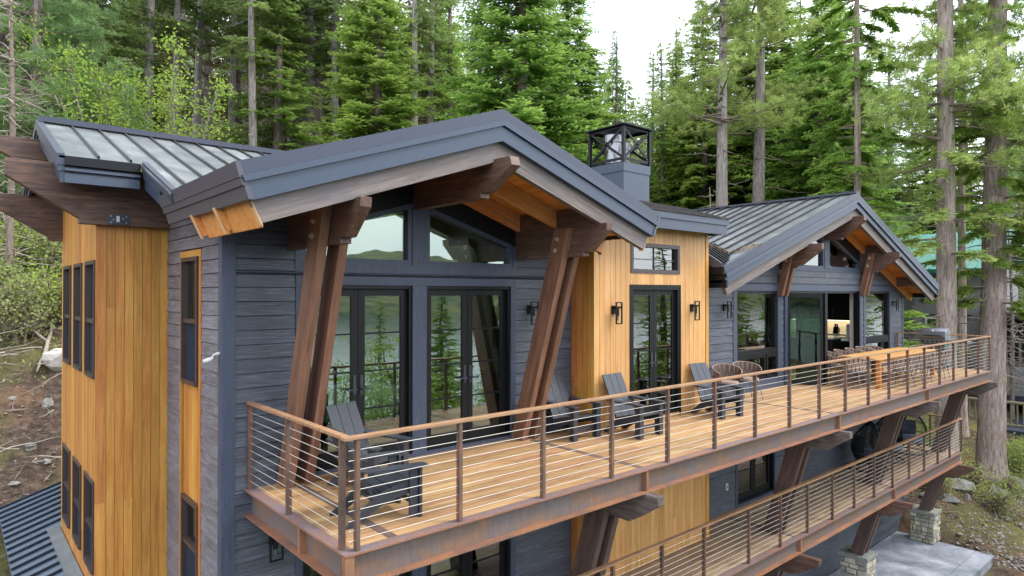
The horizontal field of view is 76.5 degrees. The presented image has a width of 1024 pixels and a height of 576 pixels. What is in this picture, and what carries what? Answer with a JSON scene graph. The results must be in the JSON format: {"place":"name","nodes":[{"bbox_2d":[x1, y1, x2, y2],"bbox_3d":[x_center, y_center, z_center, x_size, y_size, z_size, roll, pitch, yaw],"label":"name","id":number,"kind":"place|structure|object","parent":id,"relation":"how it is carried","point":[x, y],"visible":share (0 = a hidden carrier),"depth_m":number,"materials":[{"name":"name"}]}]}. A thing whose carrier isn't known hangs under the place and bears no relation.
{"place":"outdoors","nodes":[
{"label":"outdoors","id":0,"kind":"place"},
{"bbox_2d":[0,118,1023,575],"bbox_3d":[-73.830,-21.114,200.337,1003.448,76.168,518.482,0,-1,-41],"label":"ground","id":1,"kind":"structure","parent":0,"point":[34,476],"depth_m":18.51,"materials":[{"name":"soil"}]},
{"bbox_2d":[0,247,55,303],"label":"scrub bush","id":2,"kind":"object","parent":1,"relation":"on","point":[3,273],"visible":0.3,"depth_m":20.29,"materials":[{"name":"green plant"}]},
{"bbox_2d":[0,219,60,556],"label":"twig litter","id":3,"kind":"object","parent":1,"relation":"on","point":[32,414],"depth_m":16.83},
{"bbox_2d":[0,266,61,344],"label":"scrub bush","id":4,"kind":"object","parent":1,"relation":"on","point":[16,308],"visible":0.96,"depth_m":19.24,"materials":[{"name":"green plant"}]},
{"bbox_2d":[0,214,61,283],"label":"leafy bush","id":5,"kind":"object","parent":1,"relation":"on","point":[20,241],"visible":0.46,"depth_m":21.71,"materials":[{"name":"green plant"}]},
{"bbox_2d":[1,259,61,327],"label":"leafy bush","id":6,"kind":"object","parent":1,"relation":"on","point":[57,295],"visible":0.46,"depth_m":20.35,"materials":[{"name":"green plant"}]},
{"bbox_2d":[0,0,74,289],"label":"dead tree","id":7,"kind":"object","parent":1,"relation":"on","point":[9,226],"visible":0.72,"depth_m":20.57,"materials":[{"name":"wood"}]},
{"bbox_2d":[17,237,61,293],"bbox_3d":[-15.680,-0.853,22.463,3.121,2.497,2.881,0,0,24],"label":"scrub bush","id":8,"kind":"object","parent":1,"relation":"on","point":[57,258],"visible":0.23,"depth_m":22.18,"materials":[{"name":"green plant"}]},
{"bbox_2d":[42,348,61,370],"bbox_3d":[-13.201,2.123,19.012,0.918,0.726,1.192,0,-1,-41],"label":"boulder","id":9,"kind":"object","parent":1,"relation":"on","point":[52,359],"visible":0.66,"depth_m":18.60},
{"bbox_2d":[0,0,125,225],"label":"fir tree","id":10,"kind":"object","parent":1,"relation":"on","point":[3,38],"visible":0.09,"depth_m":30.05,"materials":[{"name":"green plant"}]},
{"bbox_2d":[0,0,153,270],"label":"pine tree","id":11,"kind":"object","parent":1,"relation":"on","point":[77,18],"visible":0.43,"depth_m":24.10,"materials":[{"name":"plant"}]},
{"bbox_2d":[0,0,153,243],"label":"pine tree","id":12,"kind":"object","parent":1,"relation":"on","point":[75,42],"visible":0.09,"depth_m":26.97,"materials":[{"name":"plant"}]},
{"bbox_2d":[4,6,161,171],"bbox_3d":[-15.220,-5.017,24.357,4.235,9.571,5.313,0,0,12],"label":"alder tree","id":13,"kind":"object","parent":1,"relation":"on","point":[103,104],"visible":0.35,"depth_m":23.49,"materials":[{"name":"green plant"}]},
{"bbox_2d":[30,0,175,130],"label":"fir tree","id":14,"kind":"object","parent":1,"relation":"on","point":[124,50],"visible":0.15,"depth_m":36.40,"materials":[{"name":"green plant"}]},
{"bbox_2d":[103,1,203,132],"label":"fir tree","id":15,"kind":"object","parent":1,"relation":"on","point":[133,62],"visible":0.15,"depth_m":49.82,"materials":[{"name":"green plant"}]},
{"bbox_2d":[116,0,199,130],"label":"fir tree","id":16,"kind":"object","parent":1,"relation":"on","point":[151,11],"visible":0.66,"depth_m":38.18,"materials":[{"name":"green plant"}]},
{"bbox_2d":[116,0,230,133],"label":"fir tree","id":17,"kind":"object","parent":1,"relation":"on","point":[181,4],"visible":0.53,"depth_m":40.23,"materials":[{"name":"green plant"}]},
{"bbox_2d":[142,0,223,134],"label":"fir tree","id":18,"kind":"object","parent":1,"relation":"on","point":[182,69],"visible":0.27,"depth_m":46.20,"materials":[{"name":"green plant"}]},
{"bbox_2d":[118,23,249,167],"bbox_3d":[-14.679,-5.547,27.946,6.433,9.332,5.156,0,0,24],"label":"alder tree","id":19,"kind":"object","parent":1,"relation":"on","point":[172,101],"visible":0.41,"depth_m":27.39,"materials":[{"name":"green plant"}]},
{"bbox_2d":[135,0,244,137],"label":"fir tree","id":20,"kind":"object","parent":1,"relation":"on","point":[200,21],"visible":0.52,"depth_m":44.02,"materials":[{"name":"green plant"}]},
{"bbox_2d":[156,1,244,139],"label":"fir tree","id":21,"kind":"object","parent":1,"relation":"on","point":[207,84],"visible":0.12,"depth_m":48.67,"materials":[{"name":"green plant"}]},
{"bbox_2d":[185,0,262,141],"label":"fir tree","id":22,"kind":"object","parent":1,"relation":"on","point":[232,81],"visible":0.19,"depth_m":45.93,"materials":[{"name":"green plant"}]},
{"bbox_2d":[190,11,260,141],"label":"fir tree","id":23,"kind":"object","parent":1,"relation":"on","point":[238,84],"visible":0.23,"depth_m":50.12,"materials":[{"name":"green plant"}]},
{"bbox_2d":[199,0,302,146],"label":"fir tree","id":24,"kind":"object","parent":1,"relation":"on","point":[252,5],"visible":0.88,"depth_m":35.74,"materials":[{"name":"green plant"}]},
{"bbox_2d":[188,0,339,146],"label":"fir tree","id":25,"kind":"object","parent":1,"relation":"on","point":[225,5],"visible":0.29,"depth_m":41.62,"materials":[{"name":"green plant"}]},
{"bbox_2d":[207,0,330,150],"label":"fir tree","id":26,"kind":"object","parent":1,"relation":"on","point":[280,110],"visible":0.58,"depth_m":37.85,"materials":[{"name":"green plant"}]},
{"bbox_2d":[259,0,363,146],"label":"fir tree","id":27,"kind":"object","parent":1,"relation":"on","point":[310,21],"visible":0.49,"depth_m":40.21,"materials":[{"name":"green plant"}]},
{"bbox_2d":[275,0,361,145],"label":"fir tree","id":28,"kind":"object","parent":1,"relation":"on","point":[317,110],"visible":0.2,"depth_m":44.05,"materials":[{"name":"green plant"}]},
{"bbox_2d":[294,0,373,141],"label":"fir tree","id":29,"kind":"object","parent":1,"relation":"on","point":[325,99],"visible":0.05,"depth_m":49.53,"materials":[{"name":"green plant"}]},
{"bbox_2d":[294,0,375,140],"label":"fir tree","id":30,"kind":"object","parent":1,"relation":"on","point":[333,42],"visible":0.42,"depth_m":40.03,"materials":[{"name":"green plant"}]},
{"bbox_2d":[297,0,441,215],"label":"fir tree","id":31,"kind":"object","parent":1,"relation":"on","point":[359,118],"visible":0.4,"depth_m":33.25,"materials":[{"name":"green plant"}]},
{"bbox_2d":[373,0,459,126],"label":"fir tree","id":32,"kind":"object","parent":1,"relation":"on","point":[415,30],"visible":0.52,"depth_m":39.93,"materials":[{"name":"green plant"}]},
{"bbox_2d":[384,0,467,124],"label":"fir tree","id":33,"kind":"object","parent":1,"relation":"on","point":[431,49],"visible":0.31,"depth_m":44.24,"materials":[{"name":"green plant"}]},
{"bbox_2d":[398,0,482,120],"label":"fir tree","id":34,"kind":"object","parent":1,"relation":"on","point":[465,28],"visible":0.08,"depth_m":51.68,"materials":[{"name":"green plant"}]},
{"bbox_2d":[405,0,477,123],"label":"fir tree","id":35,"kind":"object","parent":1,"relation":"on","point":[449,54],"visible":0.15,"depth_m":45.81,"materials":[{"name":"green plant"}]},
{"bbox_2d":[0,109,938,575],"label":"mountain house","id":36,"kind":"structure","parent":1,"relation":"on","point":[288,281],"depth_m":9.79,"materials":[{"name":"black paint"}]},
{"bbox_2d":[62,442,70,528],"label":"window","id":37,"kind":"structure","parent":36,"relation":"in","point":[66,453],"depth_m":11.72,"materials":[{"name":"glass"}]},
{"bbox_2d":[62,265,71,364],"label":"window","id":38,"kind":"structure","parent":36,"relation":"in","point":[67,270],"depth_m":11.79,"materials":[{"name":"glass"}]},
{"bbox_2d":[72,456,81,550],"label":"window","id":39,"kind":"structure","parent":36,"relation":"in","point":[76,466],"depth_m":10.77,"materials":[{"name":"glass"}]},
{"bbox_2d":[72,263,82,370],"bbox_3d":[-7.020,0.461,10.581,0.140,1.710,0.830,0,-1,-41],"label":"window","id":40,"kind":"structure","parent":36,"relation":"in","point":[77,268],"depth_m":10.82,"materials":[{"name":"glass"}]},
{"bbox_2d":[83,470,93,575],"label":"window","id":41,"kind":"structure","parent":36,"relation":"in","point":[88,484],"depth_m":9.85,"materials":[{"name":"glass"}]},
{"bbox_2d":[84,260,95,378],"bbox_3d":[-6.232,0.454,9.670,0.140,1.710,0.840,0,-1,-41],"label":"window","id":42,"kind":"structure","parent":36,"relation":"in","point":[89,266],"depth_m":9.91,"materials":[{"name":"glass"}]},
{"bbox_2d":[180,492,197,575],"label":"window","id":43,"kind":"structure","parent":36,"relation":"in","point":[188,507],"depth_m":9.05,"materials":[{"name":"glass"}]},
{"bbox_2d":[180,256,198,386],"bbox_3d":[-4.387,0.446,8.929,0.140,1.735,0.785,0,-1,-41],"label":"window","id":44,"kind":"structure","parent":36,"relation":"in","point":[189,298],"depth_m":9.08,"materials":[{"name":"glass"}]},
{"bbox_2d":[301,204,411,264],"bbox_3d":[-2.125,-0.786,8.960,1.670,0.900,0.120,0,-1,-41],"label":"window","id":45,"kind":"structure","parent":36,"relation":"in","point":[407,208],"depth_m":9.34,"materials":[{"name":"paint"}]},
{"bbox_2d":[303,285,411,470],"bbox_3d":[-2.146,1.184,8.997,1.645,2.440,0.195,0,-1,-41],"label":"french door","id":46,"kind":"structure","parent":36,"relation":"in","point":[357,293],"depth_m":9.09,"materials":[{"name":"black metal"}]},
{"bbox_2d":[320,367,431,438],"bbox_3d":[-2.878,1.931,11.515,2.100,0.842,2.100,0,-1,-41],"label":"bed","id":47,"kind":"object","parent":36,"relation":"in","point":[379,394],"visible":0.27,"depth_m":10.90,"materials":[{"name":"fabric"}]},
{"bbox_2d":[427,286,509,449],"bbox_3d":[-0.720,1.193,10.230,1.647,2.440,0.195,0,-1,-41],"label":"french door","id":48,"kind":"structure","parent":36,"relation":"in","point":[466,293],"depth_m":10.23,"materials":[{"name":"black metal"}]},
{"bbox_2d":[427,538,509,575],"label":"french door","id":49,"kind":"structure","parent":36,"relation":"in","point":[493,559],"depth_m":10.43,"materials":[{"name":"glass"}]},
{"bbox_2d":[427,209,511,267],"bbox_3d":[-0.673,-0.771,10.215,1.690,0.888,0.120,0,-1,-41],"label":"window","id":50,"kind":"structure","parent":36,"relation":"in","point":[507,247],"depth_m":10.13,"materials":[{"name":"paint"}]},
{"bbox_2d":[473,369,498,413],"bbox_3d":[-0.160,1.998,12.278,0.550,0.760,1.500,0,-1,-41],"label":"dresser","id":51,"kind":"object","parent":36,"relation":"on","point":[486,380],"visible":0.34,"depth_m":12.29,"materials":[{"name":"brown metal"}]},
{"bbox_2d":[244,332,997,575],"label":"deck","id":52,"kind":"structure","parent":36,"relation":"attached to","point":[608,486],"depth_m":8.84,"materials":[{"name":"brown wood"}]},
{"bbox_2d":[325,401,414,485],"bbox_3d":[-1.800,1.961,8.087,0.918,0.973,0.740,0,0,29],"label":"adirondack chair","id":53,"kind":"object","parent":52,"relation":"on","point":[344,418],"visible":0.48,"depth_m":8.17,"materials":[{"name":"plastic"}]},
{"bbox_2d":[326,425,429,529],"bbox_3d":[-1.462,1.953,6.987,0.918,0.973,0.740,0,0,-34],"label":"adirondack chair","id":54,"kind":"object","parent":52,"relation":"on","point":[390,487],"visible":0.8,"depth_m":6.90,"materials":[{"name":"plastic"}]},
{"bbox_2d":[546,374,604,441],"bbox_3d":[0.975,1.981,10.882,0.740,0.973,0.918,0,-1,-41],"label":"adirondack chair","id":55,"kind":"object","parent":52,"relation":"on","point":[558,391],"visible":0.86,"depth_m":10.83,"materials":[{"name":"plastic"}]},
{"bbox_2d":[602,372,664,439],"bbox_3d":[2.050,1.982,11.045,0.740,0.973,0.918,0,-1,-43],"label":"adirondack chair","id":56,"kind":"object","parent":52,"relation":"on","point":[614,383],"visible":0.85,"depth_m":11.00,"materials":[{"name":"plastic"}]},
{"bbox_2d":[688,362,747,419],"bbox_3d":[3.993,1.994,12.725,0.740,0.973,0.918,0,0,-35],"label":"adirondack chair","id":57,"kind":"object","parent":52,"relation":"on","point":[700,372],"visible":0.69,"depth_m":12.71,"materials":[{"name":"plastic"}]},
{"bbox_2d":[712,364,742,395],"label":"woven chair","id":58,"kind":"object","parent":52,"relation":"on","point":[726,369],"visible":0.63,"depth_m":14.26,"materials":[{"name":"wicker"}]},
{"bbox_2d":[732,361,762,400],"bbox_3d":[5.293,2.085,14.650,0.639,0.824,0.575,0,0,-11],"label":"woven chair","id":59,"kind":"object","parent":52,"relation":"on","point":[750,366],"visible":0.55,"depth_m":14.81,"materials":[{"name":"wicker"}]},
{"bbox_2d":[837,347,935,388],"bbox_3d":[10.322,2.142,17.760,4.280,0.750,1.003,0,-1,-41],"label":"dining table","id":60,"kind":"object","parent":52,"relation":"on","point":[877,365],"visible":0.48,"depth_m":17.23,"materials":[{"name":"brown wood"}]},
{"bbox_2d":[907,327,971,369],"bbox_3d":[13.422,1.897,20.442,0.604,1.280,1.640,0,-1,-41],"label":"barbecue grill","id":61,"kind":"object","parent":52,"relation":"on","point":[930,336],"visible":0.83,"depth_m":20.33,"materials":[{"name":"silver metal"}]},
{"bbox_2d":[632,287,678,413],"bbox_3d":[2.680,1.209,12.416,1.480,2.440,0.195,0,-1,-41],"label":"french door","id":62,"kind":"structure","parent":36,"relation":"in","point":[655,310],"depth_m":12.43,"materials":[{"name":"glass"}]},
{"bbox_2d":[631,243,679,273],"bbox_3d":[2.706,-0.556,12.399,1.520,0.566,0.135,0,-1,-41],"label":"window","id":63,"kind":"structure","parent":36,"relation":"in","point":[655,258],"depth_m":12.45,"materials":[{"name":"glass"}]},
{"bbox_2d":[738,453,773,503],"bbox_3d":[5.885,3.879,15.922,1.740,2.450,0.195,0,-1,-41],"label":"french door","id":64,"kind":"structure","parent":36,"relation":"in","point":[755,476],"depth_m":15.96,"materials":[{"name":"glass"}]},
{"bbox_2d":[737,291,776,354],"bbox_3d":[5.968,0.824,15.986,1.960,1.500,0.140,0,-1,-41],"label":"window","id":65,"kind":"structure","parent":36,"relation":"in","point":[756,310],"depth_m":16.05,"materials":[{"name":"glass"}]},
{"bbox_2d":[577,414,974,575],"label":"deck","id":66,"kind":"structure","parent":36,"relation":"attached to","point":[739,541],"depth_m":14.45,"materials":[{"name":"brown wood"}]},
{"bbox_2d":[848,421,888,472],"bbox_3d":[10.213,4.504,18.679,1.080,1.354,1.080,0,0,17],"label":"pod chair","id":67,"kind":"object","parent":66,"relation":"on","point":[859,450],"visible":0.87,"depth_m":18.52,"materials":[{"name":"black wicker"}]},
{"bbox_2d":[895,416,928,455],"bbox_3d":[12.604,4.518,20.654,1.080,1.354,1.080,0,0,-7],"label":"pod chair","id":68,"kind":"object","parent":66,"relation":"on","point":[908,429],"visible":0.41,"depth_m":20.61,"materials":[{"name":"black wicker"}]},
{"bbox_2d":[789,293,849,320],"bbox_3d":[11.621,0.608,23.534,0.436,1.100,3.300,0,-1,-41],"label":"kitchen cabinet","id":69,"kind":"object","parent":36,"relation":"attached to","point":[838,306],"visible":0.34,"depth_m":23.43,"materials":[{"name":"metal"}]},
{"bbox_2d":[788,291,857,384],"bbox_3d":[9.103,1.305,18.197,4.620,2.430,0.871,0,-1,-41],"label":"folding door","id":70,"kind":"structure","parent":36,"relation":"in","point":[799,297],"depth_m":17.00,"materials":[{"name":"black metal"}]},
{"bbox_2d":[829,240,858,269],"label":"window","id":71,"kind":"structure","parent":36,"relation":"in","point":[839,257],"depth_m":19.19,"materials":[{"name":"glass"}]},
{"bbox_2d":[866,291,888,338],"bbox_3d":[11.683,0.860,20.928,1.970,1.500,0.140,0,-1,-41],"label":"window","id":72,"kind":"structure","parent":36,"relation":"in","point":[877,302],"depth_m":21.07,"materials":[{"name":"glass"}]},
{"bbox_2d":[8,0,957,212],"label":"forest","id":73,"kind":"object","parent":1,"relation":"on","point":[628,104],"depth_m":81.62,"materials":[{"name":"green plant"}]},
{"bbox_2d":[433,0,609,165],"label":"fir tree","id":74,"kind":"object","parent":1,"relation":"on","point":[494,46],"visible":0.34,"depth_m":32.06,"materials":[{"name":"green plant"}]},
{"bbox_2d":[527,0,640,164],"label":"fir tree","id":75,"kind":"object","parent":1,"relation":"on","point":[585,89],"visible":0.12,"depth_m":44.43,"materials":[{"name":"green plant"}]},
{"bbox_2d":[599,28,646,164],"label":"fir tree","id":76,"kind":"object","parent":1,"relation":"on","point":[617,94],"visible":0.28,"depth_m":62.10,"materials":[{"name":"green plant"}]},
{"bbox_2d":[633,49,671,199],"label":"fir tree","id":77,"kind":"object","parent":1,"relation":"on","point":[647,99],"visible":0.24,"depth_m":66.15,"materials":[{"name":"green plant"}]},
{"bbox_2d":[637,35,694,208],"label":"fir tree","id":78,"kind":"object","parent":1,"relation":"on","point":[662,132],"visible":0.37,"depth_m":46.85,"materials":[{"name":"green plant"}]},
{"bbox_2d":[649,27,699,206],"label":"fir tree","id":79,"kind":"object","parent":1,"relation":"on","point":[675,68],"visible":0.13,"depth_m":52.03,"materials":[{"name":"green plant"}]},
{"bbox_2d":[649,0,751,209],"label":"fir tree","id":80,"kind":"object","parent":1,"relation":"on","point":[702,182],"visible":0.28,"depth_m":45.47,"materials":[{"name":"green plant"}]},
{"bbox_2d":[630,0,807,206],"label":"pine tree","id":81,"kind":"object","parent":1,"relation":"on","point":[724,85],"visible":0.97,"depth_m":33.97,"materials":[{"name":"green plant"}]},
{"bbox_2d":[678,0,796,204],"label":"fir tree","id":82,"kind":"object","parent":1,"relation":"on","point":[740,73],"visible":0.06,"depth_m":46.37,"materials":[{"name":"green plant"}]},
{"bbox_2d":[666,0,838,202],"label":"pine tree","id":83,"kind":"object","parent":1,"relation":"on","point":[761,93],"visible":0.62,"depth_m":35.78,"materials":[{"name":"green plant"}]},
{"bbox_2d":[708,0,848,204],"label":"fir tree","id":84,"kind":"object","parent":1,"relation":"on","point":[776,61],"visible":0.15,"depth_m":45.03,"materials":[{"name":"green plant"}]},
{"bbox_2d":[745,0,967,349],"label":"fir tree","id":85,"kind":"object","parent":1,"relation":"on","point":[794,151],"visible":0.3,"depth_m":37.54,"materials":[{"name":"green plant"}]},
{"bbox_2d":[806,0,911,219],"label":"fir tree","id":86,"kind":"object","parent":1,"relation":"on","point":[864,6],"visible":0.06,"depth_m":39.83,"materials":[{"name":"green plant"}]},
{"bbox_2d":[796,0,929,216],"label":"fir tree","id":87,"kind":"object","parent":1,"relation":"on","point":[859,73],"visible":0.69,"depth_m":29.68,"materials":[{"name":"green plant"}]},
{"bbox_2d":[866,86,925,230],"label":"pine tree","id":88,"kind":"object","parent":1,"relation":"on","point":[898,154],"visible":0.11,"depth_m":59.02,"materials":[{"name":"plant"}]},
{"bbox_2d":[878,31,926,232],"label":"fir tree","id":89,"kind":"object","parent":1,"relation":"on","point":[908,190],"visible":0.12,"depth_m":63.27,"materials":[{"name":"green plant"}]},
{"bbox_2d":[827,0,1023,460],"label":"fir tree","id":90,"kind":"object","parent":1,"relation":"on","point":[948,161],"visible":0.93,"depth_m":25.83,"materials":[{"name":"green plant"}]},
{"bbox_2d":[885,74,976,233],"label":"fir tree","id":91,"kind":"object","parent":1,"relation":"on","point":[915,150],"visible":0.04,"depth_m":67.19,"materials":[{"name":"green plant"}]},
{"bbox_2d":[913,132,981,234],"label":"fir tree","id":92,"kind":"object","parent":1,"relation":"on","point":[969,226],"visible":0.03,"depth_m":59.71,"materials":[{"name":"green plant"}]},
{"bbox_2d":[893,0,1023,485],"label":"fir tree","id":93,"kind":"object","parent":1,"relation":"on","point":[991,441],"visible":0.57,"depth_m":26.30,"materials":[{"name":"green plant"}]},
{"bbox_2d":[898,229,1023,416],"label":"neighbour house","id":94,"kind":"structure","parent":1,"relation":"on","point":[919,304],"depth_m":39.67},
{"bbox_2d":[903,0,1023,436],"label":"fir tree","id":95,"kind":"object","parent":1,"relation":"on","point":[962,330],"visible":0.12,"depth_m":31.04,"materials":[{"name":"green plant"}]},
{"bbox_2d":[907,417,1023,551],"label":"twig litter","id":96,"kind":"object","parent":1,"relation":"on","point":[975,508],"visible":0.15,"depth_m":22.49,"materials":[{"name":"wood"}]},
{"bbox_2d":[958,459,995,489],"bbox_3d":[17.614,7.134,25.173,1.982,1.286,2.280,0,-1,35],"label":"ground shrub","id":97,"kind":"object","parent":1,"relation":"on","point":[974,477],"visible":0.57,"depth_m":24.82,"materials":[{"name":"green plant"}]},
{"bbox_2d":[936,475,1023,570],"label":"gravel","id":98,"kind":"structure","parent":1,"relation":"on","point":[1009,557],"depth_m":21.16,"materials":[{"name":"gravel"}]},
{"bbox_2d":[958,475,1023,516],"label":"ground shrub","id":99,"kind":"object","parent":1,"relation":"on","point":[999,501],"visible":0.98,"depth_m":23.12,"materials":[{"name":"green plant"}]},
{"bbox_2d":[968,397,1023,437],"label":"log railing","id":100,"kind":"object","parent":1,"relation":"on","point":[1017,428],"visible":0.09,"depth_m":32.98,"materials":[{"name":"wood"}]},
{"bbox_2d":[971,212,1023,418],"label":"dead tree","id":101,"kind":"object","parent":1,"relation":"on","point":[1012,365],"visible":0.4,"depth_m":35.95,"materials":[{"name":"wood"}]},
{"bbox_2d":[982,0,1023,240],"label":"fir tree","id":102,"kind":"object","parent":1,"relation":"on","point":[1019,217],"visible":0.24,"depth_m":27.46,"materials":[{"name":"green plant"}]},
{"bbox_2d":[989,467,1023,500],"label":"ground shrub","id":103,"kind":"object","parent":1,"relation":"on","point":[1013,484],"visible":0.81,"depth_m":24.91,"materials":[{"name":"green plant"}]},
{"bbox_2d":[1006,432,1023,478],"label":"leafy bush","id":104,"kind":"object","parent":1,"relation":"on","point":[1016,458],"visible":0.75,"depth_m":26.54,"materials":[{"name":"green plant"}]},
{"bbox_2d":[107,0,1023,204],"label":"sky","id":105,"kind":"structure","parent":0,"point":[638,23],"materials":[{"name":"white"}]},
{"bbox_2d":[790,333,848,363],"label":"kitchen island","id":106,"kind":"structure","parent":0,"point":[811,348],"depth_m":21.59,"materials":[{"name":"stone"}]},
{"bbox_2d":[838,544,877,575],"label":"stone pier","id":107,"kind":"structure","parent":0,"point":[853,564],"depth_m":17.35,"materials":[{"name":"stone"}]},
{"bbox_2d":[828,531,993,575],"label":"patio","id":108,"kind":"structure","parent":0,"point":[901,554],"depth_m":19.45,"materials":[{"name":"concrete"}]},
{"bbox_2d":[908,504,941,543],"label":"stone pier","id":109,"kind":"structure","parent":0,"point":[924,526],"depth_m":20.80,"materials":[{"name":"stone"}]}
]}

